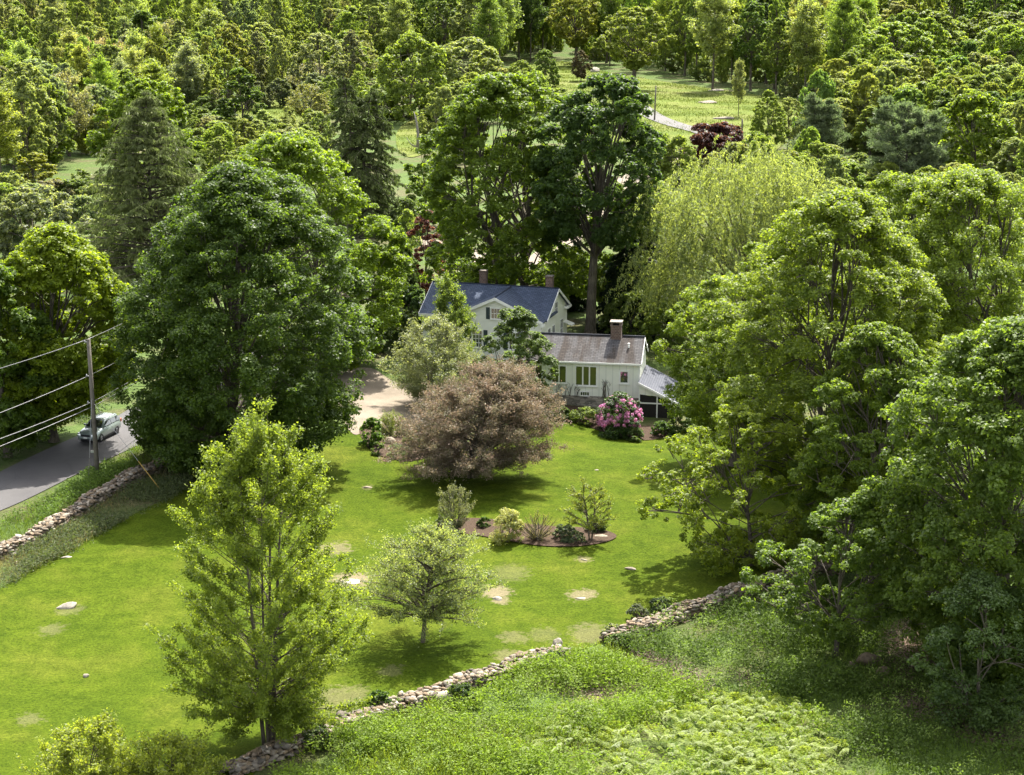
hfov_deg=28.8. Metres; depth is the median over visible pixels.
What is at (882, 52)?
broadleaf tree
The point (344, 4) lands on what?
budding tree
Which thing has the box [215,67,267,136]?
broadleaf tree
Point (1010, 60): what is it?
broadleaf tree
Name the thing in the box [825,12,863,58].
forest tree
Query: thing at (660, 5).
forest tree
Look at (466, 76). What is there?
broadleaf tree
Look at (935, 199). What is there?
walnut tree
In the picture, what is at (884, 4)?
broadleaf tree
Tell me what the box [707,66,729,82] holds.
shrub
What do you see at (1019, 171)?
young tree
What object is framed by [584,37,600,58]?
shrub
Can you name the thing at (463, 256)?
tree
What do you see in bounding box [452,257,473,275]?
hedge shrub
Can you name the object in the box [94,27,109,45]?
young tree
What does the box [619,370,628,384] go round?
window
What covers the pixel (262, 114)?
young tree
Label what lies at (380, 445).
garden shrub
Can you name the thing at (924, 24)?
broadleaf tree
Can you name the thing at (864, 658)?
rock
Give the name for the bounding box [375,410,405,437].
garden shrub
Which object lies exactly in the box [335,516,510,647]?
apple tree
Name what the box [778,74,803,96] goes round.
shrub
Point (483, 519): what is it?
shrub
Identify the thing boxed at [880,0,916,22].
broadleaf tree
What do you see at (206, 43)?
young tree
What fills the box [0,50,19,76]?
forest tree
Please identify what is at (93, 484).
verge grass
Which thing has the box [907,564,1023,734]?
maple tree
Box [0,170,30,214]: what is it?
shrub
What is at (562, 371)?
window
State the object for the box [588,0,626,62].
forest tree
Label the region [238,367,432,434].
gravel driveway
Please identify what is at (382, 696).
wall shrub
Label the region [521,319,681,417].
cottage
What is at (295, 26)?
broadleaf tree
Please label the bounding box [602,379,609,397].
bare vine
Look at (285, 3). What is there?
forest tree
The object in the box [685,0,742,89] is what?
forest tree
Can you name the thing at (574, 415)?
shrub
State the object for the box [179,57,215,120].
broadleaf tree
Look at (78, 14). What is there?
young tree
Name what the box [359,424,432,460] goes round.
garden bed
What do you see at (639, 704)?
weed patch
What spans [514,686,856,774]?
fern bed
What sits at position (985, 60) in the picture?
broadleaf tree
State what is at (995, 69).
broadleaf tree
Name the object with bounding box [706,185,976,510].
walnut tree
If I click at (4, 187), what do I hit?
broadleaf tree
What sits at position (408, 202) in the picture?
young tree
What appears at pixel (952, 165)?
broadleaf tree
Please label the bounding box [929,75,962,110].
broadleaf tree
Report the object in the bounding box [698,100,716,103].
rock
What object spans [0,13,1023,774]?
ground
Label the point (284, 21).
broadleaf tree
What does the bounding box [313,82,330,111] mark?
young tree
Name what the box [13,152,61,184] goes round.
young tree
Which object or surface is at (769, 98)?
broadleaf tree
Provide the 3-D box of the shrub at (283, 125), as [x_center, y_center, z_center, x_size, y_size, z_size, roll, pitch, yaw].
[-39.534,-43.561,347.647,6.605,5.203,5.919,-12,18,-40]
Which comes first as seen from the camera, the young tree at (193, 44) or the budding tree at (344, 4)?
the young tree at (193, 44)
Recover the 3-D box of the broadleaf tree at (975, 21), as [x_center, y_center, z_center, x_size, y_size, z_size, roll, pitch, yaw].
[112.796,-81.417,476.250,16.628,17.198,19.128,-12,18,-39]
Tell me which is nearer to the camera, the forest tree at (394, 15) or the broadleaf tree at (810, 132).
the broadleaf tree at (810, 132)
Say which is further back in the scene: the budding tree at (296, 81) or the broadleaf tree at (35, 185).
the budding tree at (296, 81)
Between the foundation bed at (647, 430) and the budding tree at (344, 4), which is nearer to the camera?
the foundation bed at (647, 430)
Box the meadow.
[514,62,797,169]
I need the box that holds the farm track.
[641,106,731,137]
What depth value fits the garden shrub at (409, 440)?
161.93 m
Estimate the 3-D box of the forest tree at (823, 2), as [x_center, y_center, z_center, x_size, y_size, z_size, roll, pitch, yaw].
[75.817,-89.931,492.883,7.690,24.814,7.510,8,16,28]
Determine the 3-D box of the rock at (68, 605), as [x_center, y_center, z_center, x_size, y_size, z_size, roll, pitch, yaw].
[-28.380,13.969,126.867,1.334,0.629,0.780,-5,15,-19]
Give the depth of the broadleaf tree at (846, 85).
356.12 m
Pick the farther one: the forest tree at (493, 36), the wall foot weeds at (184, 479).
the forest tree at (493, 36)
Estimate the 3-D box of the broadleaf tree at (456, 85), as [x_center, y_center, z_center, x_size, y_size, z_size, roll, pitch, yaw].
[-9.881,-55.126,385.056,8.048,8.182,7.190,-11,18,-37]
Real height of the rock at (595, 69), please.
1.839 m
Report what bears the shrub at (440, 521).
on the island bed at (470, 525)
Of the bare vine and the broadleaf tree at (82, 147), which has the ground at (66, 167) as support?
the broadleaf tree at (82, 147)
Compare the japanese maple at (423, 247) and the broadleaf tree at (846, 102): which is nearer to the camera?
the japanese maple at (423, 247)
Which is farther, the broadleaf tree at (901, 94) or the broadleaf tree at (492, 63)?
the broadleaf tree at (492, 63)
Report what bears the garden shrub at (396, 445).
on the garden bed at (383, 451)
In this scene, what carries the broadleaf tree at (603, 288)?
on the ground at (66, 167)
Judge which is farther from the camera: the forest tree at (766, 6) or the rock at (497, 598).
the forest tree at (766, 6)
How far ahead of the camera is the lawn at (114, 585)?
129.41 m
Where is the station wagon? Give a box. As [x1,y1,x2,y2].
[77,411,121,441]
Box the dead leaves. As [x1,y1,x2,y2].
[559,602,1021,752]
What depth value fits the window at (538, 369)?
176.50 m
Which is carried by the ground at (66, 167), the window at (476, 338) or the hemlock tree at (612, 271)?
the hemlock tree at (612, 271)
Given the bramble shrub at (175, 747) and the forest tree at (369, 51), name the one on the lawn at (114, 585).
the bramble shrub at (175, 747)
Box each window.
[472,330,482,348]
[490,308,500,319]
[509,332,519,350]
[527,364,542,381]
[550,365,566,383]
[555,301,558,315]
[560,318,562,332]
[575,365,596,386]
[580,391,589,396]
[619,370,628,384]
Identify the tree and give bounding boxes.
[0,0,21,38]
[0,4,7,31]
[0,30,13,52]
[0,36,8,70]
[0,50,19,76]
[0,61,57,172]
[0,66,14,89]
[0,76,30,171]
[0,89,25,182]
[0,121,24,164]
[0,182,23,233]
[0,184,99,260]
[0,221,141,442]
[0,262,66,457]
[3,182,52,239]
[5,75,48,178]
[6,17,18,43]
[7,0,24,20]
[8,0,42,17]
[8,36,31,61]
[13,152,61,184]
[17,26,39,51]
[19,16,34,44]
[20,65,70,162]
[22,58,52,115]
[25,0,39,19]
[30,7,74,62]
[34,83,76,167]
[38,0,68,41]
[39,41,53,65]
[44,67,96,156]
[49,32,63,72]
[51,27,79,64]
[51,62,85,152]
[56,0,70,32]
[63,1,93,33]
[64,44,86,100]
[65,40,94,92]
[69,195,119,236]
[70,83,118,133]
[70,90,220,293]
[74,21,98,40]
[74,36,98,107]
[75,0,101,23]
[75,103,117,153]
[76,34,105,59]
[79,44,136,99]
[80,52,119,121]
[84,78,206,176]
[90,17,109,39]
[92,0,115,29]
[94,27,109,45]
[102,158,382,483]
[107,242,133,278]
[108,20,116,38]
[109,69,139,133]
[110,0,125,25]
[110,54,136,100]
[111,10,170,45]
[112,38,139,58]
[114,0,149,28]
[115,30,148,56]
[116,16,132,37]
[118,26,155,59]
[118,45,151,106]
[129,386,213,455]
[134,59,179,106]
[138,40,173,91]
[141,18,183,45]
[142,395,375,746]
[147,22,167,52]
[154,0,180,43]
[163,19,188,68]
[164,40,208,125]
[168,33,184,76]
[175,40,205,109]
[176,0,199,32]
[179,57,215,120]
[188,0,219,32]
[188,95,216,118]
[189,129,414,370]
[190,31,226,90]
[194,7,226,33]
[197,137,232,174]
[198,35,218,90]
[203,122,235,164]
[206,88,222,114]
[210,48,243,111]
[214,23,254,93]
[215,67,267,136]
[218,0,236,25]
[228,0,258,42]
[228,145,267,160]
[232,118,258,153]
[239,21,290,60]
[242,119,266,139]
[247,30,268,84]
[248,0,264,32]
[251,145,271,162]
[253,109,276,134]
[259,0,290,42]
[265,0,311,34]
[267,4,300,43]
[267,36,297,93]
[268,0,292,38]
[272,129,287,134]
[279,106,297,127]
[282,41,306,78]
[284,61,336,89]
[284,82,333,118]
[288,32,349,90]
[291,31,308,54]
[292,127,315,142]
[295,131,330,163]
[297,111,337,139]
[300,0,327,40]
[301,72,325,108]
[306,24,320,69]
[310,93,330,132]
[312,5,325,33]
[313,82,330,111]
[314,0,340,28]
[314,76,416,239]
[317,29,374,87]
[320,8,343,32]
[321,7,336,38]
[332,12,363,43]
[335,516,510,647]
[337,29,365,98]
[341,0,360,10]
[347,30,378,80]
[351,39,377,81]
[353,0,391,54]
[361,30,450,122]
[371,0,419,40]
[373,351,573,483]
[376,308,482,401]
[378,97,416,119]
[380,0,417,54]
[383,231,419,312]
[387,267,424,302]
[393,197,421,239]
[400,37,421,61]
[403,134,453,224]
[413,0,450,38]
[415,69,638,300]
[415,86,455,136]
[419,0,469,46]
[419,271,480,379]
[431,36,501,83]
[444,81,469,104]
[447,0,507,71]
[449,240,473,271]
[459,71,480,82]
[468,0,508,48]
[476,305,559,400]
[485,0,524,58]
[494,67,514,96]
[505,0,532,59]
[507,59,533,73]
[514,0,549,61]
[515,71,555,113]
[523,72,668,333]
[533,0,558,49]
[534,49,561,85]
[544,0,599,65]
[556,476,618,539]
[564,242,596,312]
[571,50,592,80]
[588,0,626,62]
[595,0,624,65]
[596,6,677,76]
[596,236,644,333]
[596,253,641,311]
[599,132,868,341]
[624,0,652,32]
[627,219,664,283]
[635,405,858,577]
[639,130,671,177]
[640,242,696,339]
[647,150,692,184]
[649,0,680,70]
[650,230,864,466]
[660,45,682,72]
[660,134,702,185]
[663,0,697,75]
[681,0,713,64]
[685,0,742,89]
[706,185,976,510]
[713,142,756,187]
[722,0,745,78]
[722,0,751,79]
[730,57,745,115]
[732,0,773,90]
[734,131,774,175]
[739,495,917,656]
[748,135,772,190]
[749,89,789,144]
[751,0,792,83]
[756,18,792,93]
[761,149,798,192]
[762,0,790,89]
[763,0,792,46]
[770,97,806,149]
[782,0,828,95]
[783,155,820,197]
[784,91,851,157]
[784,321,980,575]
[785,0,814,93]
[791,69,835,131]
[793,126,819,155]
[799,141,839,183]
[804,98,850,148]
[806,78,851,141]
[807,58,855,93]
[808,149,823,169]
[811,154,848,188]
[815,177,857,194]
[818,0,829,32]
[821,170,1023,411]
[823,0,865,63]
[824,0,842,40]
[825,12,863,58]
[825,144,847,159]
[826,13,872,66]
[828,52,862,77]
[833,161,870,190]
[834,97,858,143]
[835,71,851,87]
[846,61,876,89]
[846,152,874,175]
[847,21,946,82]
[847,72,885,149]
[847,314,1023,688]
[849,5,876,52]
[851,105,887,154]
[852,0,880,24]
[854,0,878,50]
[857,163,1023,488]
[861,95,954,176]
[861,161,900,186]
[863,65,896,121]
[870,47,904,77]
[873,85,897,135]
[875,0,917,19]
[876,59,930,89]
[878,54,904,87]
[879,86,937,154]
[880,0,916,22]
[881,9,920,55]
[896,17,952,67]
[898,165,938,220]
[907,0,943,17]
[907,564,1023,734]
[909,59,937,93]
[918,84,941,108]
[925,72,949,108]
[927,0,977,19]
[927,11,967,54]
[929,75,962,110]
[931,90,956,144]
[935,55,969,72]
[937,90,1023,193]
[939,162,967,199]
[944,84,976,148]
[951,40,977,63]
[956,11,1013,45]
[958,65,985,84]
[962,74,986,88]
[963,0,1023,23]
[967,51,985,72]
[973,16,1010,45]
[974,54,1009,84]
[975,25,1023,70]
[975,82,1005,146]
[976,25,1005,57]
[976,137,1023,202]
[979,91,1005,146]
[982,28,1023,73]
[982,64,1019,92]
[985,137,1023,206]
[989,172,1023,221]
[990,77,1006,98]
[995,21,1023,58]
[996,99,1023,138]
[998,11,1023,22]
[999,92,1023,133]
[1000,55,1019,78]
[1000,63,1023,90]
[1001,0,1023,21]
[1007,73,1023,101]
[1011,81,1023,102]
[1011,104,1023,138]
[1013,141,1023,204]
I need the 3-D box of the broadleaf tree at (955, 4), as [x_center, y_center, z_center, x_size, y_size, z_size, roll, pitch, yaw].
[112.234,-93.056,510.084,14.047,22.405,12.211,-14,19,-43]
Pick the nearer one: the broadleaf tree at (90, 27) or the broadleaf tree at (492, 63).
the broadleaf tree at (492, 63)
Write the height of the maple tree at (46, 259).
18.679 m
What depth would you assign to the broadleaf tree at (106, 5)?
511.78 m
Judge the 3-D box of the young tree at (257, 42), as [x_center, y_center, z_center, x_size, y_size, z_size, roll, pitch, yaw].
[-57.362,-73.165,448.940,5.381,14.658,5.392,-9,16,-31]
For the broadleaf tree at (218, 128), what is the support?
on the ground at (66, 167)
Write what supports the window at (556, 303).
in the farmhouse
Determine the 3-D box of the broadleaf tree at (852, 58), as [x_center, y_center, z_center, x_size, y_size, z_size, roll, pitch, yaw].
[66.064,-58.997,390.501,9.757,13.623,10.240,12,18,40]
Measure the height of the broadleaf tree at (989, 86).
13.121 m
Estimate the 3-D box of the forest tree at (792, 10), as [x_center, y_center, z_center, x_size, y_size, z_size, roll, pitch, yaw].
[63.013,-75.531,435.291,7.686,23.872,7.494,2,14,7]
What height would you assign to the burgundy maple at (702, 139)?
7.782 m
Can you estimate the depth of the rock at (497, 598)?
127.12 m
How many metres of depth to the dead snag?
342.78 m
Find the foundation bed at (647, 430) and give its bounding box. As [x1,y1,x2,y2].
[545,405,667,439]
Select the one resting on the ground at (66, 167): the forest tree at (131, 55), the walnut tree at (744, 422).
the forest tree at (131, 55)
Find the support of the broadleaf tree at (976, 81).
on the ground at (66, 167)
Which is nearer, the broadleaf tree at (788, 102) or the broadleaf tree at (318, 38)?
the broadleaf tree at (788, 102)
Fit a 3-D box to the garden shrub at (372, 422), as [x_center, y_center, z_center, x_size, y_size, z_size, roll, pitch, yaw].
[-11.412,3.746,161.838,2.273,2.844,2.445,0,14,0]
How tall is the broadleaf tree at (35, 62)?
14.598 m
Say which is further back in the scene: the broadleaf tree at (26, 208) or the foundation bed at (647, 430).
the broadleaf tree at (26, 208)
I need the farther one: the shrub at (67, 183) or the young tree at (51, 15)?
the young tree at (51, 15)
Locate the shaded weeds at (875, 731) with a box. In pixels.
[604,569,1023,774]
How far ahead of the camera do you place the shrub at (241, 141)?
326.17 m
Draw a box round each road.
[0,332,318,509]
[420,158,679,264]
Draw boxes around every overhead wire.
[0,341,82,368]
[0,377,85,412]
[0,402,90,438]
[0,407,90,446]
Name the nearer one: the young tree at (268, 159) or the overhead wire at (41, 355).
the overhead wire at (41, 355)
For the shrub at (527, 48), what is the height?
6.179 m
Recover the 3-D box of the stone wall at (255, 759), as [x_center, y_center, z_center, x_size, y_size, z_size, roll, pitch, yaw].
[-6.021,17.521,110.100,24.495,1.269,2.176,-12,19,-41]
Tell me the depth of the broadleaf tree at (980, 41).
439.93 m
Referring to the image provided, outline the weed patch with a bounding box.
[262,641,848,774]
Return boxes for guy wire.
[88,399,91,479]
[94,404,158,486]
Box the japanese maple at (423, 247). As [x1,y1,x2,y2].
[406,210,448,295]
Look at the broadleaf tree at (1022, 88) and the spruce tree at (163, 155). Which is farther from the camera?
the broadleaf tree at (1022, 88)
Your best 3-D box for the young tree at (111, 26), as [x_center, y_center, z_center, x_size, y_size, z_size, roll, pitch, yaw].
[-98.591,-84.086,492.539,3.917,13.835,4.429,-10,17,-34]
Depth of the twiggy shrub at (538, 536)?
138.29 m
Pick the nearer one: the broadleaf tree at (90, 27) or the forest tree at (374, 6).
the broadleaf tree at (90, 27)
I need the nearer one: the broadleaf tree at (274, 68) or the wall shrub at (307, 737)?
the wall shrub at (307, 737)
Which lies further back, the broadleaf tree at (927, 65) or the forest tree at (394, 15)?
the forest tree at (394, 15)
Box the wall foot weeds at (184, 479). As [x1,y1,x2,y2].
[0,467,198,587]
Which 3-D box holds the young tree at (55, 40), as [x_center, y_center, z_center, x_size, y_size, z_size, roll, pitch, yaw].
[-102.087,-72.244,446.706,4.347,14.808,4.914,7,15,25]
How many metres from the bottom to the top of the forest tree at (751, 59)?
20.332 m
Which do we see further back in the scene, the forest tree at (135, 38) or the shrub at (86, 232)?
the forest tree at (135, 38)
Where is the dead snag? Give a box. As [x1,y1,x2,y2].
[406,111,418,147]
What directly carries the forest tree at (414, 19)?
on the ground at (66, 167)
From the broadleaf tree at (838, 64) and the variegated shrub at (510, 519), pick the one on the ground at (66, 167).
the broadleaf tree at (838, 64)
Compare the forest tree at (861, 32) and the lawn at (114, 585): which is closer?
the lawn at (114, 585)
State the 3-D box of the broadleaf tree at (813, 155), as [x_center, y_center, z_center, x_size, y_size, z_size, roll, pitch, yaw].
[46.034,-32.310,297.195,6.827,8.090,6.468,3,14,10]
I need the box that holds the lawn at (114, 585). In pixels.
[0,421,852,774]
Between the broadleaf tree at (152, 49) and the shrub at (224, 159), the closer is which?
the shrub at (224, 159)
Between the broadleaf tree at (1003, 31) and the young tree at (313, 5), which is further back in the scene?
the young tree at (313, 5)
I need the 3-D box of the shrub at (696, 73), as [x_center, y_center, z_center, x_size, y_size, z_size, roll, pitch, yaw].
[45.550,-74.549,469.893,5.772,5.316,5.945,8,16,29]
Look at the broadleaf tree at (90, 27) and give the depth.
463.91 m
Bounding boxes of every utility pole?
[84,339,98,474]
[654,86,656,119]
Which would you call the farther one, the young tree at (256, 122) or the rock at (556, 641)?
the young tree at (256, 122)
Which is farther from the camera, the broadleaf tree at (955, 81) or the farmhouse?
the broadleaf tree at (955, 81)
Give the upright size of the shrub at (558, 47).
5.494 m
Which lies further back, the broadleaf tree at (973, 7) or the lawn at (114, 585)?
the broadleaf tree at (973, 7)
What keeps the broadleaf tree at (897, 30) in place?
on the ground at (66, 167)
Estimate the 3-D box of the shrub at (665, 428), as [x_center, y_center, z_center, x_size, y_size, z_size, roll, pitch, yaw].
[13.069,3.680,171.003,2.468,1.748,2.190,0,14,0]
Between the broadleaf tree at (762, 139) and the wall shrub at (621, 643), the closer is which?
the wall shrub at (621, 643)
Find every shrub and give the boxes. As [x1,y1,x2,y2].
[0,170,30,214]
[14,707,142,774]
[29,178,75,206]
[48,200,99,236]
[52,178,96,207]
[69,183,123,215]
[72,221,101,236]
[77,234,104,251]
[115,727,236,774]
[193,114,222,130]
[193,117,213,141]
[203,154,230,173]
[211,109,231,117]
[214,119,242,137]
[229,136,249,153]
[243,80,271,109]
[249,60,278,85]
[261,77,294,106]
[277,123,293,131]
[285,126,299,131]
[287,70,307,95]
[302,724,335,751]
[358,417,384,447]
[360,301,410,352]
[364,689,391,706]
[370,441,384,455]
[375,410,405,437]
[379,306,420,335]
[386,442,412,460]
[387,199,429,235]
[392,284,425,325]
[402,430,425,444]
[434,516,447,528]
[448,683,477,705]
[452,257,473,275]
[476,516,490,527]
[488,507,524,544]
[517,41,533,51]
[520,510,558,540]
[540,650,567,672]
[546,39,563,50]
[549,405,569,421]
[551,524,578,542]
[565,530,586,542]
[568,406,595,425]
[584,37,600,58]
[585,40,612,60]
[585,519,608,532]
[594,391,642,435]
[597,290,664,338]
[598,424,628,439]
[600,623,618,635]
[609,632,631,649]
[624,427,644,441]
[626,603,649,619]
[640,299,703,350]
[649,596,671,612]
[650,420,677,436]
[667,403,694,432]
[691,61,715,81]
[698,151,730,179]
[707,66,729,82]
[749,63,770,81]
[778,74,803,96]
[863,181,886,201]
[867,188,903,212]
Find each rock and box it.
[57,602,76,608]
[341,579,359,583]
[434,690,452,703]
[492,596,501,600]
[552,638,562,645]
[590,67,599,71]
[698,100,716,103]
[713,117,733,118]
[855,652,881,665]
[876,666,890,676]
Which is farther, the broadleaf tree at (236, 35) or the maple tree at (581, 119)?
the broadleaf tree at (236, 35)
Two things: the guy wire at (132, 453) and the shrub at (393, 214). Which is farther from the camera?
the shrub at (393, 214)
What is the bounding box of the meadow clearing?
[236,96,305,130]
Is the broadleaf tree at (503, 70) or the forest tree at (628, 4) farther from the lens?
the forest tree at (628, 4)
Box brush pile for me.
[875,632,935,667]
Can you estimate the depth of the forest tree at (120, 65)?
377.38 m
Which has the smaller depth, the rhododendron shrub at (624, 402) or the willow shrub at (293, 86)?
the rhododendron shrub at (624, 402)
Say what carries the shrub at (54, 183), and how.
on the ground at (66, 167)
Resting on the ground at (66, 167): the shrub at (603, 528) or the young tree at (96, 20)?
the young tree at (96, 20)
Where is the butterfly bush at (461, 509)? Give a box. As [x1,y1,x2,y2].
[436,480,475,530]
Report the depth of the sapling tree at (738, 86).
391.85 m
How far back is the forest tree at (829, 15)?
461.60 m
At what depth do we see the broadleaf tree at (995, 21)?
460.34 m
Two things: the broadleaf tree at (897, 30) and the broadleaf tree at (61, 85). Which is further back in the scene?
the broadleaf tree at (897, 30)
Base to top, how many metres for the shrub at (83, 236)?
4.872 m
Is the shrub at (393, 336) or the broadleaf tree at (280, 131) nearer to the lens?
the shrub at (393, 336)
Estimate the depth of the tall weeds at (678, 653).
108.59 m
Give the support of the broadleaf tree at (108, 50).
on the ground at (66, 167)
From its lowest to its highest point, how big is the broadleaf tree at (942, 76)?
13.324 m
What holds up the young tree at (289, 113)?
on the ground at (66, 167)
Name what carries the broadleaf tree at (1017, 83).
on the ground at (66, 167)
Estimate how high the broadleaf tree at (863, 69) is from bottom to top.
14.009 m
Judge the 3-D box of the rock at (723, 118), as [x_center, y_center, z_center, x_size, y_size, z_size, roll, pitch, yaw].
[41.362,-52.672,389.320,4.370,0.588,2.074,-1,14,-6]
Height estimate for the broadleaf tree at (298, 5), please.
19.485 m
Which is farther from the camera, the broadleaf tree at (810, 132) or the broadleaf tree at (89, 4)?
the broadleaf tree at (89, 4)
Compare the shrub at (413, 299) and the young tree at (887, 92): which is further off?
the young tree at (887, 92)
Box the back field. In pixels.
[396,120,423,156]
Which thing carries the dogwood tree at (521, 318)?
on the ground at (66, 167)
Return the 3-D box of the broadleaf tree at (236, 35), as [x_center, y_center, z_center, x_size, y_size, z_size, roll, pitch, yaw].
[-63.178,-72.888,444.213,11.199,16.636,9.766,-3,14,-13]
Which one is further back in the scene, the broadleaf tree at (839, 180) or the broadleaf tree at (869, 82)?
the broadleaf tree at (869, 82)
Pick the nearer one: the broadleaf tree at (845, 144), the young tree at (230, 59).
the broadleaf tree at (845, 144)
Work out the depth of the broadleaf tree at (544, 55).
450.87 m
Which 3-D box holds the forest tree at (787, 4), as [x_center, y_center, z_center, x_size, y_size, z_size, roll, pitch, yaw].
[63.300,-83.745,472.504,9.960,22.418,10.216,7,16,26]
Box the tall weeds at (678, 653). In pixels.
[304,569,1023,774]
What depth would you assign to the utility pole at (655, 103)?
385.32 m
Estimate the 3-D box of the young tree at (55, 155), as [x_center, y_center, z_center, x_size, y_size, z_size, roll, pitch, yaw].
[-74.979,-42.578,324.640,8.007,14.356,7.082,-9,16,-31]
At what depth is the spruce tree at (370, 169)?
259.35 m
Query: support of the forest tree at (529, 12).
on the ground at (66, 167)
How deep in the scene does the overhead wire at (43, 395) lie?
148.00 m
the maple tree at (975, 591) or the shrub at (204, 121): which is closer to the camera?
the maple tree at (975, 591)
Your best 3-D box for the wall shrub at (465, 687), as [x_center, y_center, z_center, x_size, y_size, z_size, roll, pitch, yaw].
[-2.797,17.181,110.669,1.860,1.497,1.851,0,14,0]
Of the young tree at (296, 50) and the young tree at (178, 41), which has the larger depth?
the young tree at (296, 50)
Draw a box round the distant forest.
[0,0,1023,249]
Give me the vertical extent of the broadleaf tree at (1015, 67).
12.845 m
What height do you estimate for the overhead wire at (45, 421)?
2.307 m
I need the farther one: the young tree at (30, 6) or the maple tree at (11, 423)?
the young tree at (30, 6)
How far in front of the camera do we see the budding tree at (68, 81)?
337.69 m
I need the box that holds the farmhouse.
[418,269,574,359]
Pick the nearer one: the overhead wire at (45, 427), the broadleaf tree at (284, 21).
the overhead wire at (45, 427)
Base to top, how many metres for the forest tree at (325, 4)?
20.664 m
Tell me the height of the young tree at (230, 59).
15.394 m
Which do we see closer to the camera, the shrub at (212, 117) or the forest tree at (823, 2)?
the shrub at (212, 117)
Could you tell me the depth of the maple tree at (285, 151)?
183.36 m
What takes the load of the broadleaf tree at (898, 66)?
on the ground at (66, 167)
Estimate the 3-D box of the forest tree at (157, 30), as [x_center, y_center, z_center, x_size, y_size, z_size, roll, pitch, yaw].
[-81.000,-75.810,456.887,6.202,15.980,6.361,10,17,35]
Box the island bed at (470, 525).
[435,518,615,545]
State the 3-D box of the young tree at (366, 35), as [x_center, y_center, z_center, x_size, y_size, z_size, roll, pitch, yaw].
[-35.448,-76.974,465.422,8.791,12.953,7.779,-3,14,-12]
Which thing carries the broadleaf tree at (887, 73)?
on the ground at (66, 167)
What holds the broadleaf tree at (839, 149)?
on the ground at (66, 167)
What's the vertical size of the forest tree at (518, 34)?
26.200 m
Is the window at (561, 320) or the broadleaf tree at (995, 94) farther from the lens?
the broadleaf tree at (995, 94)
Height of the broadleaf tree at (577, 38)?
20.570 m
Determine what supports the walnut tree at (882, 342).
on the ground at (66, 167)
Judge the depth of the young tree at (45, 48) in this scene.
422.16 m
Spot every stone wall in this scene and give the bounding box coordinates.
[0,457,167,559]
[215,644,570,774]
[599,560,838,646]
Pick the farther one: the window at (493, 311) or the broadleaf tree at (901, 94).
the broadleaf tree at (901, 94)
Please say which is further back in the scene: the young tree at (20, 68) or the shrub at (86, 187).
the young tree at (20, 68)
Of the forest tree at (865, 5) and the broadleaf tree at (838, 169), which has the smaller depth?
the broadleaf tree at (838, 169)
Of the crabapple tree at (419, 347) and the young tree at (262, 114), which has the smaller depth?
the crabapple tree at (419, 347)
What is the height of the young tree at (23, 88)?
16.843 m
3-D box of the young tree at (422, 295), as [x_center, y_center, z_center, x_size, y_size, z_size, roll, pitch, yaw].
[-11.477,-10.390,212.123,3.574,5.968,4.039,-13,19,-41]
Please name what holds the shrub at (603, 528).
on the island bed at (470, 525)
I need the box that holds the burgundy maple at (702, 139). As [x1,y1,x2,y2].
[679,121,747,165]
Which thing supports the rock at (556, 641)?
on the lawn at (114, 585)
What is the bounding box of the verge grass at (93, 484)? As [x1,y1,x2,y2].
[0,443,152,539]
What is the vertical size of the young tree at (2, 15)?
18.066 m
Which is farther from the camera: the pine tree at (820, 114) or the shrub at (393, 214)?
the pine tree at (820, 114)
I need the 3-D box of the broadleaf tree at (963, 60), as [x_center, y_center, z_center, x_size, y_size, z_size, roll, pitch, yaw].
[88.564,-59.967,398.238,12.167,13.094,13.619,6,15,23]
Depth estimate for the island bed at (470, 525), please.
139.72 m
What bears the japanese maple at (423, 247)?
on the ground at (66, 167)
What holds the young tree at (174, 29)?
on the ground at (66, 167)
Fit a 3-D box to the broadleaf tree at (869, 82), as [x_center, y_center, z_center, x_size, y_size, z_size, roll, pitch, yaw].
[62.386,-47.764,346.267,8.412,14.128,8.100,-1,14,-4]
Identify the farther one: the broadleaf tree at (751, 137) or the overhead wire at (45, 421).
the broadleaf tree at (751, 137)
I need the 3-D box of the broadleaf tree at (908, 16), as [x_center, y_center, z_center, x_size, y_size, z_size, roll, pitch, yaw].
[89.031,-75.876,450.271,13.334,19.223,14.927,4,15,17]
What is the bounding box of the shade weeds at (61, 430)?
[0,384,131,464]
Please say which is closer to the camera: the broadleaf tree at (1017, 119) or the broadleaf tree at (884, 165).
the broadleaf tree at (884, 165)
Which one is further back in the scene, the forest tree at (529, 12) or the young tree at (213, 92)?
the forest tree at (529, 12)
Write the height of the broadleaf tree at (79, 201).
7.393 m
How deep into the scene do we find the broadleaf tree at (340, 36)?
437.68 m
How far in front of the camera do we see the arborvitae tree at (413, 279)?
209.40 m
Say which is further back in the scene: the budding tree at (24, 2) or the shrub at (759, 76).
the budding tree at (24, 2)
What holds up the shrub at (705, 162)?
on the ground at (66, 167)
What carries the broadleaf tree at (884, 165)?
on the ground at (66, 167)
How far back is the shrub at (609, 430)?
168.93 m

